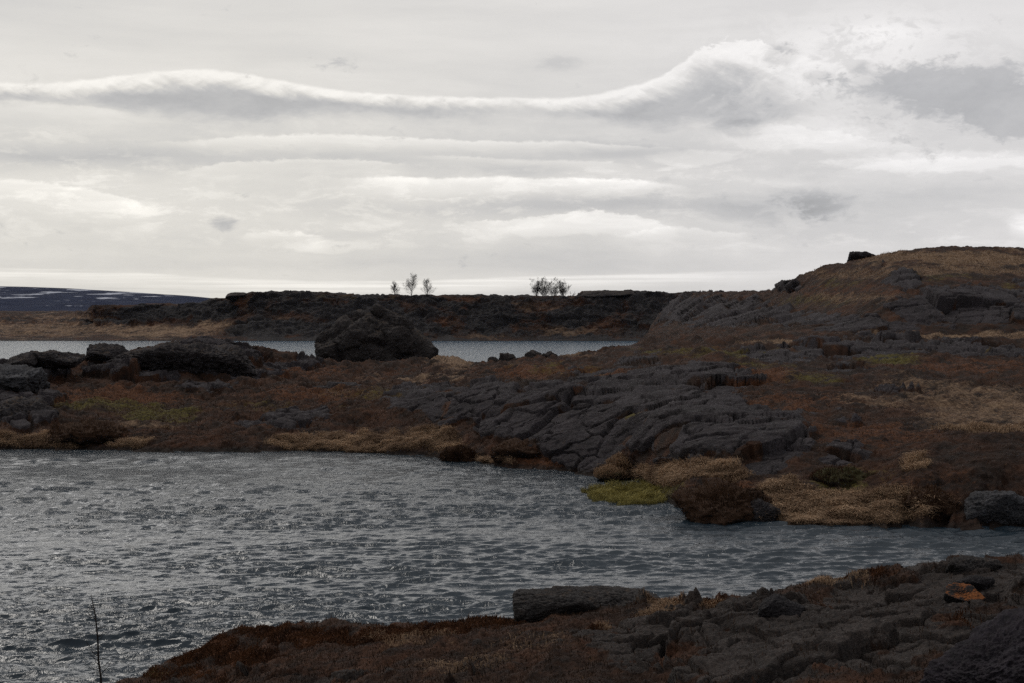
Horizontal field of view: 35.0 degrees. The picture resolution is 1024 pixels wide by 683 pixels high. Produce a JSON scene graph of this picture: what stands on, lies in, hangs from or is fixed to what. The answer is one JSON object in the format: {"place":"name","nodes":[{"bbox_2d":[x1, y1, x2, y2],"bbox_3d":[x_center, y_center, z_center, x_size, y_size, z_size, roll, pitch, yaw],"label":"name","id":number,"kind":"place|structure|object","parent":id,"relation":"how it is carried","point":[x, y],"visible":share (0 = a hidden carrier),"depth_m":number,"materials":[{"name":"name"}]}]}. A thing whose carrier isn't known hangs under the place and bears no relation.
{"place":"outdoors","nodes":[
{"label":"outdoors","id":0,"kind":"place"},
{"bbox_2d":[0,286,208,310],"bbox_3d":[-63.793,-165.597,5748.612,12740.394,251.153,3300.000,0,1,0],"label":"mountain","id":1,"kind":"structure","parent":0,"point":[13,298],"depth_m":5339.54,"materials":[{"name":"stone"}]},
{"bbox_2d":[0,289,723,340],"bbox_3d":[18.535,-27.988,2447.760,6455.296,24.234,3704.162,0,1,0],"label":"hills","id":2,"kind":"structure","parent":0,"point":[290,315],"depth_m":637.00,"materials":[{"name":"black stone"}]},
{"bbox_2d":[225,292,246,301],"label":"ledge","id":3,"kind":"object","parent":2,"relation":"on","point":[234,296],"visible":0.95,"depth_m":648.69,"materials":[{"name":"black stone"}]},
{"bbox_2d":[391,281,400,293],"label":"birch tree","id":4,"kind":"object","parent":2,"relation":"on","point":[393,288],"visible":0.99,"depth_m":651.97,"materials":[{"name":"grey plant"}]},
{"bbox_2d":[403,274,417,295],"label":"birch tree","id":5,"kind":"object","parent":2,"relation":"on","point":[411,284],"visible":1,"depth_m":651.68,"materials":[{"name":"grey plant"}]},
{"bbox_2d":[422,278,434,293],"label":"birch tree","id":6,"kind":"object","parent":2,"relation":"on","point":[426,288],"visible":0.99,"depth_m":651.47,"materials":[{"name":"grey plant"}]},
{"bbox_2d":[529,279,545,294],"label":"bare bush","id":7,"kind":"object","parent":2,"relation":"on","point":[535,290],"visible":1,"depth_m":650.80,"materials":[{"name":"grey plant"}]},
{"bbox_2d":[536,277,549,295],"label":"bare bush","id":8,"kind":"object","parent":2,"relation":"on","point":[545,290],"visible":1,"depth_m":652.25,"materials":[{"name":"grey plant"}]},
{"bbox_2d":[545,277,562,295],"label":"bare bush","id":9,"kind":"object","parent":2,"relation":"on","point":[552,289],"visible":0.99,"depth_m":651.26,"materials":[{"name":"grey plant"}]},
{"bbox_2d":[558,280,570,295],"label":"bare bush","id":10,"kind":"object","parent":2,"relation":"on","point":[563,290],"visible":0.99,"depth_m":652.69,"materials":[{"name":"grey plant"}]},
{"bbox_2d":[581,290,635,297],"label":"ledge","id":11,"kind":"object","parent":2,"relation":"on","point":[609,293],"visible":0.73,"depth_m":641.82,"materials":[{"name":"grey stone"}]},
{"bbox_2d":[0,341,1023,682],"bbox_3d":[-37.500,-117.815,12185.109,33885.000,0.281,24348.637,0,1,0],"label":"lake","id":12,"kind":"structure","parent":0,"point":[160,557],"depth_m":44.30,"materials":[{"name":"liquid"}]},
{"bbox_2d":[0,245,1023,530],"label":"ground","id":13,"kind":"structure","parent":0,"point":[598,411],"depth_m":80.72,"materials":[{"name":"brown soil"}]},
{"bbox_2d":[6,353,38,366],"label":"boulder","id":14,"kind":"object","parent":13,"relation":"on","point":[30,359],"visible":0.81,"depth_m":94.34,"materials":[{"name":"grey stone"}]},
{"bbox_2d":[0,363,50,393],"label":"crag","id":15,"kind":"structure","parent":13,"relation":"on","point":[21,378],"depth_m":89.29,"materials":[{"name":"grey stone"}]},
{"bbox_2d":[0,396,58,421],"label":"rock","id":16,"kind":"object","parent":13,"relation":"on","point":[15,405],"visible":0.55,"depth_m":82.37,"materials":[{"name":"grey stone"}]},
{"bbox_2d":[25,350,82,369],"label":"boulder","id":17,"kind":"object","parent":13,"relation":"on","point":[53,359],"visible":0.87,"depth_m":95.11,"materials":[{"name":"grey stone"}]},
{"bbox_2d":[66,352,85,361],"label":"boulder","id":18,"kind":"object","parent":13,"relation":"on","point":[82,356],"visible":0.23,"depth_m":97.90,"materials":[{"name":"grey stone"}]},
{"bbox_2d":[44,417,130,447],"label":"hummock","id":19,"kind":"object","parent":13,"relation":"on","point":[86,432],"visible":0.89,"depth_m":78.66,"materials":[{"name":"brown plant"}]},
{"bbox_2d":[86,342,128,361],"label":"boulder","id":20,"kind":"object","parent":13,"relation":"on","point":[99,351],"visible":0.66,"depth_m":102.27,"materials":[{"name":"grey stone"}]},
{"bbox_2d":[107,341,257,376],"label":"crag","id":21,"kind":"structure","parent":13,"relation":"on","point":[194,357],"depth_m":99.53,"materials":[{"name":"grey stone"}]},
{"bbox_2d":[314,304,438,361],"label":"lava stack","id":22,"kind":"object","parent":13,"relation":"on","point":[379,332],"visible":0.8,"depth_m":139.29,"materials":[{"name":"grey stone"}]},
{"bbox_2d":[438,444,479,461],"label":"hummock","id":23,"kind":"object","parent":13,"relation":"on","point":[459,453],"visible":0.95,"depth_m":71.05,"materials":[{"name":"brown plant"}]},
{"bbox_2d":[487,357,498,361],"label":"shore rock","id":24,"kind":"object","parent":13,"relation":"on","point":[495,359],"visible":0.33,"depth_m":123.88,"materials":[{"name":"grey stone"}]},
{"bbox_2d":[499,353,515,360],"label":"shore rock","id":25,"kind":"object","parent":13,"relation":"on","point":[505,357],"visible":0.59,"depth_m":123.67,"materials":[{"name":"grey stone"}]},
{"bbox_2d":[0,421,1023,525],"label":"dry grass","id":26,"kind":"structure","parent":13,"relation":"on","point":[815,508],"depth_m":54.35,"materials":[{"name":"plant"}]},
{"bbox_2d":[0,350,1023,527],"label":"heather","id":27,"kind":"object","parent":13,"relation":"on","point":[469,420],"visible":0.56,"depth_m":80.83,"materials":[{"name":"brown plant"}]},
{"bbox_2d":[489,437,540,464],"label":"hummock","id":28,"kind":"object","parent":13,"relation":"on","point":[516,447],"visible":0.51,"depth_m":68.75,"materials":[{"name":"brown plant"}]},
{"bbox_2d":[524,350,540,357],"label":"shore rock","id":29,"kind":"object","parent":13,"relation":"on","point":[531,353],"visible":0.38,"depth_m":123.79,"materials":[{"name":"grey stone"}]},
{"bbox_2d":[541,351,557,356],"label":"shore rock","id":30,"kind":"object","parent":13,"relation":"on","point":[548,353],"visible":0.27,"depth_m":123.65,"materials":[{"name":"grey stone"}]},
{"bbox_2d":[593,464,628,481],"bbox_3d":[3.785,5.041,62.556,1.423,0.755,1.500,0,1,-26],"label":"hummock","id":31,"kind":"object","parent":13,"relation":"on","point":[609,472],"visible":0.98,"depth_m":62.20,"materials":[{"name":"plant"}]},
{"bbox_2d":[605,452,631,473],"bbox_3d":[4.280,4.805,63.430,1.839,1.068,1.394,0,1,-38],"label":"hummock","id":32,"kind":"object","parent":13,"relation":"on","point":[618,460],"visible":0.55,"depth_m":63.07,"materials":[{"name":"plant"}]},
{"bbox_2d":[580,479,670,504],"bbox_3d":[4.533,5.198,57.644,4.519,0.533,7.451,0,1,28],"label":"sedge","id":33,"kind":"object","parent":13,"relation":"on","point":[631,493],"visible":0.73,"depth_m":56.39,"materials":[{"name":"green plant"}]},
{"bbox_2d":[669,475,773,525],"bbox_3d":[6.552,5.134,50.502,3.044,1.994,3.309,0,1,24],"label":"hummock","id":34,"kind":"object","parent":13,"relation":"on","point":[715,499],"visible":0.84,"depth_m":49.67,"materials":[{"name":"brown plant"}]},
{"bbox_2d":[750,498,781,521],"bbox_3d":[7.429,5.255,49.680,1.609,0.975,0.927,0,1,0],"label":"boulder","id":35,"kind":"object","parent":13,"relation":"on","point":[763,511],"visible":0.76,"depth_m":49.32,"materials":[{"name":"grey stone"}]},
{"bbox_2d":[808,463,873,488],"bbox_3d":[10.782,4.649,52.380,2.640,1.587,2.408,0,1,0],"label":"hummock","id":36,"kind":"object","parent":13,"relation":"on","point":[840,476],"visible":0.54,"depth_m":51.79,"materials":[{"name":"green plant"}]},
{"bbox_2d":[847,251,874,261],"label":"skyline rock","id":37,"kind":"object","parent":13,"relation":"on","point":[856,255],"visible":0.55,"depth_m":148.94,"materials":[{"name":"black stone"}]},
{"bbox_2d":[900,483,966,521],"bbox_3d":[12.861,4.952,49.056,2.491,1.409,2.080,0,1,0],"label":"hummock","id":38,"kind":"object","parent":13,"relation":"on","point":[943,510],"visible":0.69,"depth_m":48.59,"materials":[{"name":"brown plant"}]},
{"bbox_2d":[964,490,1023,524],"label":"boulder","id":39,"kind":"object","parent":13,"relation":"on","point":[1004,507],"visible":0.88,"depth_m":47.97,"materials":[{"name":"grey stone"}]},
{"bbox_2d":[0,0,1023,297],"label":"sky","id":40,"kind":"structure","parent":0,"point":[197,148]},
{"bbox_2d":[116,554,1023,682],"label":"ground","id":41,"kind":"structure","parent":0,"point":[850,636],"depth_m":10.52,"materials":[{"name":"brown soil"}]},
{"bbox_2d":[85,595,113,682],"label":"sapling","id":42,"kind":"object","parent":41,"relation":"on","point":[97,655],"visible":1,"depth_m":14.22,"materials":[{"name":"black plant"}]},
{"bbox_2d":[115,552,1023,682],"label":"heath scrub","id":43,"kind":"object","parent":41,"relation":"on","point":[524,647],"visible":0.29,"depth_m":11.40,"materials":[{"name":"brown plant"}]},
{"bbox_2d":[512,585,659,622],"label":"slab","id":44,"kind":"structure","parent":41,"relation":"on","point":[532,605],"depth_m":12.31,"materials":[{"name":"grey stone"}]},
{"bbox_2d":[757,594,804,617],"bbox_3d":[1.730,1.718,10.399,0.326,0.208,0.304,0,1,0],"label":"outcrop","id":45,"kind":"object","parent":41,"relation":"on","point":[776,605],"visible":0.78,"depth_m":10.29,"materials":[{"name":"grey stone"}]},
{"bbox_2d":[943,583,985,602],"bbox_3d":[2.930,1.653,10.558,0.267,0.129,0.204,6,17,0],"label":"boulder","id":46,"kind":"object","parent":41,"relation":"on","point":[958,592],"visible":0.87,"depth_m":10.52,"materials":[{"name":"orange stone"}]},
{"bbox_2d":[919,607,1023,682],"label":"boulder","id":47,"kind":"object","parent":41,"relation":"on","point":[990,651],"visible":1,"depth_m":8.45,"materials":[{"name":"grey stone"}]},
{"bbox_2d":[945,554,1002,572],"bbox_3d":[3.265,1.604,11.476,0.403,0.201,0.333,0,1,0],"label":"boulder","id":48,"kind":"object","parent":41,"relation":"on","point":[961,563],"visible":0.67,"depth_m":11.36,"materials":[{"name":"grey stone"}]},
{"bbox_2d":[956,574,994,589],"bbox_3d":[3.096,1.609,10.831,0.259,0.111,0.172,0,1,0],"label":"boulder","id":49,"kind":"object","parent":41,"relation":"on","point":[977,582],"visible":0.87,"depth_m":10.78,"materials":[{"name":"grey stone"}]}
]}

